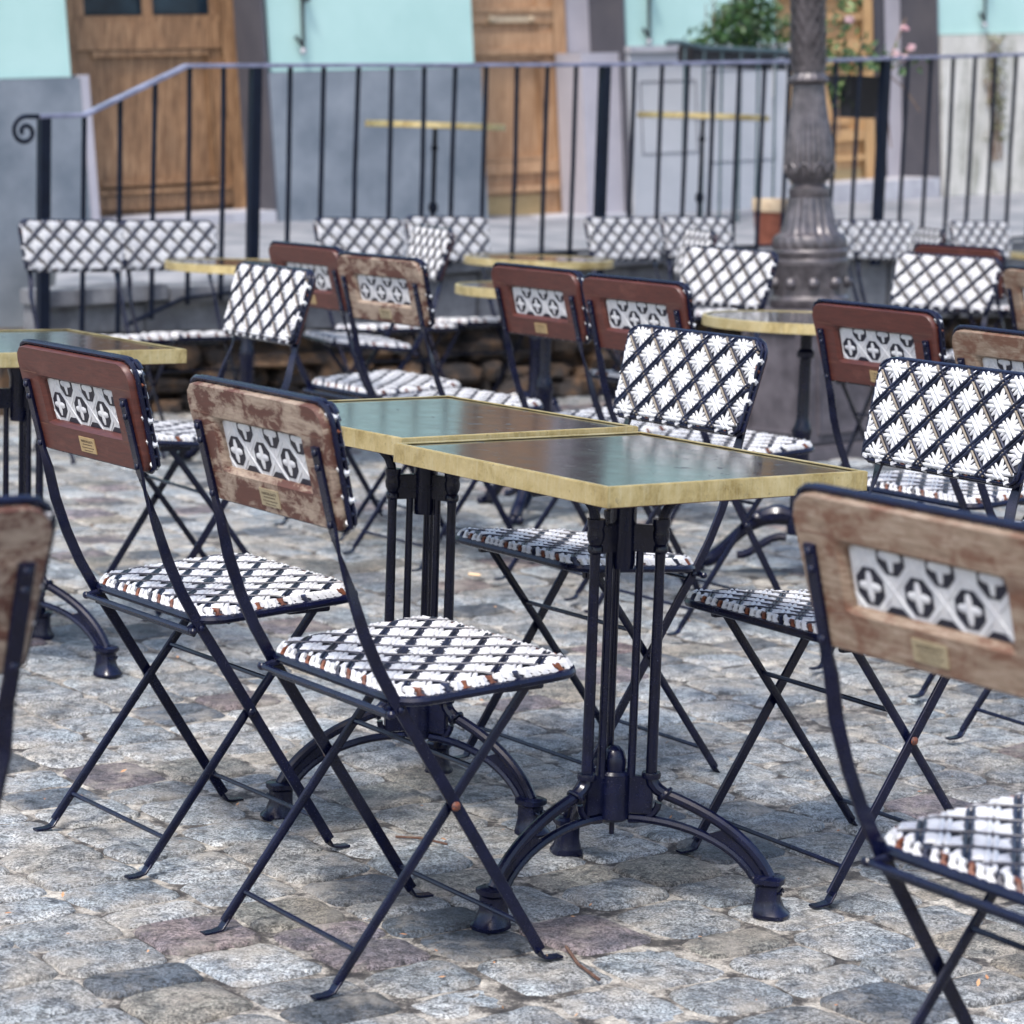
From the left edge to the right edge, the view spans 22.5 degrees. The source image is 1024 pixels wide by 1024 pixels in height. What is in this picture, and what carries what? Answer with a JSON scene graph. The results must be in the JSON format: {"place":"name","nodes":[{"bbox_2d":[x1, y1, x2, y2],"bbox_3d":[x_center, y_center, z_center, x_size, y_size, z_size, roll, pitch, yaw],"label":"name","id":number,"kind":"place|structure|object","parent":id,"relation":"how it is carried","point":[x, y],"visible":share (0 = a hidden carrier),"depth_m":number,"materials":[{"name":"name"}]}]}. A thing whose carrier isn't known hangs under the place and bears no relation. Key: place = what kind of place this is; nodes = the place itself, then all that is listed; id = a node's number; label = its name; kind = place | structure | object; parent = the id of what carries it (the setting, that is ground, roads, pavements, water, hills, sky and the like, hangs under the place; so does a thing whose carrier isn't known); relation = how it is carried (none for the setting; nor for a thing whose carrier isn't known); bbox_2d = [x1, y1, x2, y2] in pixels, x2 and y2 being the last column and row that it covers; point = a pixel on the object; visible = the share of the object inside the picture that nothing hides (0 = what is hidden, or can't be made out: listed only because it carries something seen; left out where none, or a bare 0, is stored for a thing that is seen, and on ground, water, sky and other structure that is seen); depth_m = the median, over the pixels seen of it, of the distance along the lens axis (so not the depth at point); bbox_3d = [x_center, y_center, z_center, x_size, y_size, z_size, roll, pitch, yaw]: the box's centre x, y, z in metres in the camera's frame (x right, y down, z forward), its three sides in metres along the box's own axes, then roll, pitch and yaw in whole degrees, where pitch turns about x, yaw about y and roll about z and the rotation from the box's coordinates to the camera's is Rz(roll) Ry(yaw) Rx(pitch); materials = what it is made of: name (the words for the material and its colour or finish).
{"place":"outdoors","nodes":[
{"label":"outdoors","id":0,"kind":"place"},
{"bbox_2d":[0,396,1023,1023],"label":"cobbled ground","id":1,"kind":"structure","parent":0,"point":[78,952],"depth_m":4.70,"materials":[{"name":"stone"}]},
{"bbox_2d":[0,495,56,805],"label":"bistro chair","id":2,"kind":"object","parent":1,"relation":"on","point":[27,528],"visible":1,"depth_m":2.63,"materials":[{"name":"brown wood"}]},
{"bbox_2d":[0,329,186,677],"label":"square table","id":3,"kind":"object","parent":1,"relation":"on","point":[14,404],"visible":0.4,"depth_m":5.88,"materials":[{"name":"metal"}]},
{"bbox_2d":[18,219,174,463],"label":"bistro chair","id":4,"kind":"object","parent":1,"relation":"on","point":[72,245],"visible":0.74,"depth_m":9.61,"materials":[{"name":"white wicker"}]},
{"bbox_2d":[17,339,357,879],"bbox_3d":[-0.570,0.145,4.513,0.475,0.881,0.438,-4,10,-36],"label":"bistro chair","id":5,"kind":"object","parent":1,"relation":"on","point":[89,403],"visible":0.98,"depth_m":4.42,"materials":[{"name":"red wood"}]},
{"bbox_2d":[120,219,256,454],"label":"bistro chair","id":6,"kind":"object","parent":1,"relation":"on","point":[151,245],"visible":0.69,"depth_m":9.96,"materials":[{"name":"white wicker"}]},
{"bbox_2d":[105,262,315,621],"bbox_3d":[-0.816,-0.197,6.646,0.475,0.881,0.438,-3,10,-32],"label":"bistro chair","id":7,"kind":"object","parent":1,"relation":"on","point":[269,303],"visible":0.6,"depth_m":6.65,"materials":[{"name":"white wicker"}]},
{"bbox_2d":[165,258,270,459],"bbox_3d":[-0.963,-0.534,9.322,0.600,0.742,0.600,2,8,0],"label":"round table","id":8,"kind":"object","parent":1,"relation":"on","point":[220,266],"visible":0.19,"depth_m":9.29,"materials":[{"name":"laminate"}]},
{"bbox_2d":[269,241,461,540],"bbox_3d":[-0.453,-0.382,7.896,0.475,0.881,0.438,-4,10,-35],"label":"bistro chair","id":9,"kind":"object","parent":1,"relation":"on","point":[320,261],"visible":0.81,"depth_m":7.77,"materials":[{"name":"red wood"}]},
{"bbox_2d":[302,225,454,450],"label":"bistro chair","id":10,"kind":"object","parent":1,"relation":"on","point":[431,246],"visible":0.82,"depth_m":9.52,"materials":[{"name":"white wicker"}]},
{"bbox_2d":[187,374,575,999],"bbox_3d":[-0.203,0.239,3.937,0.475,0.881,0.438,-4,10,-34],"label":"bistro chair","id":11,"kind":"object","parent":1,"relation":"on","point":[280,452],"visible":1,"depth_m":3.85,"materials":[{"name":"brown wood"}]},
{"bbox_2d":[313,217,457,398],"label":"bistro chair","id":12,"kind":"object","parent":1,"relation":"on","point":[382,236],"visible":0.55,"depth_m":10.47,"materials":[{"name":"white wicker"}]},
{"bbox_2d":[395,835,447,844],"bbox_3d":[-0.160,0.587,4.602,0.102,0.005,0.017,5,9,22],"label":"twig","id":13,"kind":"object","parent":1,"relation":"on","point":[413,837],"visible":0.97,"depth_m":4.61,"materials":[{"name":"brown wood"}]},
{"bbox_2d":[337,251,542,571],"bbox_3d":[-0.211,-0.304,7.442,0.475,0.881,0.438,-4,10,-37],"label":"bistro chair","id":14,"kind":"object","parent":1,"relation":"on","point":[387,289],"visible":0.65,"depth_m":7.31,"materials":[{"name":"brown wood"}]},
{"bbox_2d":[260,395,637,838],"bbox_3d":[-0.182,0.190,4.784,0.560,0.744,0.590,-4,10,-37],"label":"square table","id":15,"kind":"object","parent":1,"relation":"on","point":[381,426],"visible":0.76,"depth_m":4.74,"materials":[{"name":"metal"}]},
{"bbox_2d":[404,215,523,391],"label":"bistro chair","id":16,"kind":"object","parent":1,"relation":"on","point":[471,234],"visible":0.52,"depth_m":11.00,"materials":[{"name":"white wicker"}]},
{"bbox_2d":[468,573,480,576],"bbox_3d":[-0.105,0.177,7.258,0.036,0.008,0.007,5,9,23],"label":"cigarette butt","id":17,"kind":"object","parent":1,"relation":"on","point":[474,574],"visible":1,"depth_m":7.26,"materials":[{"name":"paper"}]},
{"bbox_2d":[6,525,988,1015],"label":"leaf litter","id":18,"kind":"object","parent":1,"relation":"on","point":[502,829],"visible":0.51,"depth_m":4.20,"materials":[{"name":"brown plant"}]},
{"bbox_2d":[455,281,553,524],"bbox_3d":[0.104,-0.362,8.362,0.600,0.742,0.600,2,8,0],"label":"round table","id":19,"kind":"object","parent":1,"relation":"on","point":[544,387],"visible":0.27,"depth_m":8.33,"materials":[{"name":"metal"}]},
{"bbox_2d":[0,0,1023,327],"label":"corner building","id":20,"kind":"structure","parent":1,"relation":"on","point":[68,56],"depth_m":16.15,"materials":[{"name":"teal paint"}]},
{"bbox_2d":[63,0,245,216],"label":"door","id":21,"kind":"structure","parent":20,"relation":"in","point":[118,54],"depth_m":15.43,"materials":[{"name":"brown wood"}]},
{"bbox_2d":[439,0,566,214],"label":"door","id":22,"kind":"structure","parent":20,"relation":"in","point":[504,31],"depth_m":17.00,"materials":[{"name":"brown wood"}]},
{"bbox_2d":[775,0,874,182],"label":"door","id":23,"kind":"structure","parent":20,"relation":"in","point":[844,142],"depth_m":18.73,"materials":[{"name":"brown wood"}]},
{"bbox_2d":[983,31,1010,160],"bbox_3d":[3.606,-3.090,19.103,0.315,0.951,0.072,-4,10,-34],"label":"climbing vine","id":24,"kind":"object","parent":20,"relation":"attached to","point":[1002,116],"visible":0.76,"depth_m":19.11,"materials":[{"name":"green plant"}]},
{"bbox_2d":[0,238,1023,415],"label":"retaining wall","id":25,"kind":"structure","parent":1,"relation":"on","point":[481,372],"depth_m":11.78,"materials":[{"name":"stone"}]},
{"bbox_2d":[12,53,1023,334],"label":"iron railing","id":26,"kind":"object","parent":25,"relation":"on","point":[254,171],"visible":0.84,"depth_m":11.96,"materials":[{"name":"metal"}]},
{"bbox_2d":[825,0,928,147],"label":"hanging flower pot","id":27,"kind":"object","parent":26,"relation":"hanging from","point":[847,92],"visible":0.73,"depth_m":13.42,"materials":[{"name":"black plastic"}]},
{"bbox_2d":[464,254,613,412],"bbox_3d":[0.097,-0.668,10.510,0.610,0.742,0.610,2,8,0],"label":"round table","id":28,"kind":"object","parent":1,"relation":"on","point":[568,262],"visible":0.37,"depth_m":10.43,"materials":[{"name":"laminate"}]},
{"bbox_2d":[565,945,600,980],"bbox_3d":[0.104,0.692,3.939,0.013,0.006,0.162,-1,8,-17],"label":"twig","id":29,"kind":"object","parent":1,"relation":"on","point":[581,966],"visible":1,"depth_m":3.92,"materials":[{"name":"brown wood"}]},
{"bbox_2d":[491,262,693,600],"bbox_3d":[0.234,-0.234,7.045,0.475,0.881,0.438,-3,10,-33],"label":"bistro chair","id":30,"kind":"object","parent":1,"relation":"on","point":[542,301],"visible":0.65,"depth_m":6.90,"materials":[{"name":"red wood"}]},
{"bbox_2d":[454,324,767,781],"bbox_3d":[0.184,0.080,5.145,0.475,0.881,0.438,-4,10,-36],"label":"bistro chair","id":31,"kind":"object","parent":1,"relation":"on","point":[702,381],"visible":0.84,"depth_m":5.14,"materials":[{"name":"white wicker"}]},
{"bbox_2d":[393,431,867,933],"bbox_3d":[0.158,0.279,4.240,0.565,0.744,0.587,-4,10,-35],"label":"square table","id":32,"kind":"object","parent":1,"relation":"on","point":[620,477],"visible":0.96,"depth_m":4.21,"materials":[{"name":"metal"}]},
{"bbox_2d":[584,216,704,407],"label":"bistro chair","id":33,"kind":"object","parent":1,"relation":"on","point":[624,238],"visible":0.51,"depth_m":11.60,"materials":[{"name":"white wicker"}]},
{"bbox_2d":[603,228,716,406],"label":"bistro chair","id":34,"kind":"object","parent":1,"relation":"on","point":[692,236],"visible":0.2,"depth_m":10.48,"materials":[{"name":"white wicker"}]},
{"bbox_2d":[584,245,778,525],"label":"bistro chair","id":35,"kind":"object","parent":1,"relation":"on","point":[732,278],"visible":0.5,"depth_m":8.45,"materials":[{"name":"white wicker"}]},
{"bbox_2d":[582,273,814,635],"bbox_3d":[0.473,-0.163,6.602,0.475,0.881,0.438,-4,10,-35],"label":"bistro chair","id":36,"kind":"object","parent":1,"relation":"on","point":[618,307],"visible":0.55,"depth_m":6.50,"materials":[{"name":"red wood"}]},
{"bbox_2d":[660,216,737,331],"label":"bistro chair","id":37,"kind":"object","parent":1,"relation":"on","point":[673,228],"visible":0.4,"depth_m":12.01,"materials":[{"name":"white wicker"}]},
{"bbox_2d":[700,310,815,569],"bbox_3d":[0.831,-0.188,7.373,0.600,0.742,0.600,2,8,0],"label":"round table","id":38,"kind":"object","parent":1,"relation":"on","point":[801,323],"visible":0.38,"depth_m":7.34,"materials":[{"name":"laminate"}]},
{"bbox_2d":[738,0,872,461],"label":"street lamp","id":39,"kind":"object","parent":1,"relation":"on","point":[809,245],"visible":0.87,"depth_m":10.23,"materials":[{"name":"metal"}]},
{"bbox_2d":[835,219,858,301],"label":"bistro chair","id":40,"kind":"object","parent":1,"relation":"on","point":[844,226],"visible":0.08,"depth_m":12.48,"materials":[{"name":"white wicker"}]},
{"bbox_2d":[675,357,1023,908],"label":"bistro chair","id":41,"kind":"object","parent":1,"relation":"on","point":[957,421],"visible":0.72,"depth_m":4.51,"materials":[{"name":"white wicker"}]},
{"bbox_2d":[851,220,964,333],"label":"bistro chair","id":42,"kind":"object","parent":1,"relation":"on","point":[882,239],"visible":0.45,"depth_m":12.77,"materials":[{"name":"white wicker"}]},
{"bbox_2d":[793,482,1023,1023],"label":"bistro chair","id":43,"kind":"object","parent":1,"relation":"on","point":[931,588],"visible":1,"depth_m":2.88,"materials":[{"name":"brown wood"}]},
{"bbox_2d":[823,252,1001,496],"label":"bistro chair","id":44,"kind":"object","parent":1,"relation":"on","point":[955,283],"visible":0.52,"depth_m":9.05,"materials":[{"name":"white wicker"}]},
{"bbox_2d":[809,299,1023,698],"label":"bistro chair","id":45,"kind":"object","parent":1,"relation":"on","point":[859,343],"visible":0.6,"depth_m":5.90,"materials":[{"name":"red wood"}]},
{"bbox_2d":[908,227,945,252],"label":"bistro chair","id":46,"kind":"object","parent":1,"relation":"on","point":[927,235],"visible":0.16,"depth_m":11.76,"materials":[{"name":"white wicker"}]},
{"bbox_2d":[914,243,1006,363],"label":"bistro chair","id":47,"kind":"object","parent":1,"relation":"on","point":[964,250],"visible":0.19,"depth_m":9.66,"materials":[{"name":"red wood"}]},
{"bbox_2d":[949,220,1011,327],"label":"bistro chair","id":48,"kind":"object","parent":1,"relation":"on","point":[996,234],"visible":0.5,"depth_m":13.13,"materials":[{"name":"white wicker"}]},
{"bbox_2d":[945,324,1023,739],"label":"bistro chair","id":49,"kind":"object","parent":1,"relation":"on","point":[988,347],"visible":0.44,"depth_m":5.28,"materials":[{"name":"brown wood"}]},
{"bbox_2d":[1003,266,1023,330],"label":"bistro chair","id":50,"kind":"object","parent":1,"relation":"on","point":[1013,277],"visible":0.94,"depth_m":7.78,"materials":[{"name":"brown wood"}]},
{"bbox_2d":[1010,251,1023,259],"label":"round table","id":51,"kind":"object","parent":1,"relation":"on","point":[1016,254],"visible":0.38,"depth_m":12.87,"materials":[{"name":"laminate"}]},
{"bbox_2d":[55,193,1023,285],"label":"street","id":52,"kind":"structure","parent":0,"point":[527,231],"depth_m":15.72,"materials":[{"name":"grey stone"}]},
{"bbox_2d":[365,120,504,215],"bbox_3d":[-0.388,-1.572,12.670,0.690,0.692,0.690,2,8,0],"label":"pedestal table","id":53,"kind":"object","parent":52,"relation":"on","point":[433,204],"visible":0.67,"depth_m":12.46,"materials":[{"name":"metal"}]},
{"bbox_2d":[637,111,769,216],"bbox_3d":[1.027,-1.790,14.005,0.720,0.753,0.720,2,8,0],"label":"pedestal table","id":54,"kind":"object","parent":52,"relation":"on","point":[699,195],"visible":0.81,"depth_m":13.86,"materials":[{"name":"metal"}]},
{"bbox_2d":[665,40,789,222],"bbox_3d":[1.378,-2.423,16.501,1.072,1.161,0.046,-4,10,-36],"label":"stair railing","id":55,"kind":"object","parent":52,"relation":"on","point":[722,49],"visible":0.62,"depth_m":16.54,"materials":[{"name":"grey metal"}]},
{"bbox_2d":[670,0,790,70],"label":"planted trough","id":56,"kind":"object","parent":55,"relation":"attached to","point":[729,18],"visible":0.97,"depth_m":16.62,"materials":[{"name":"black plastic"}]},
{"bbox_2d":[752,198,786,243],"bbox_3d":[1.350,-1.470,13.444,0.204,0.340,0.204,2,8,0],"label":"clay pot","id":57,"kind":"object","parent":52,"relation":"on","point":[770,213],"visible":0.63,"depth_m":13.36,"materials":[{"name":"ceramic"}]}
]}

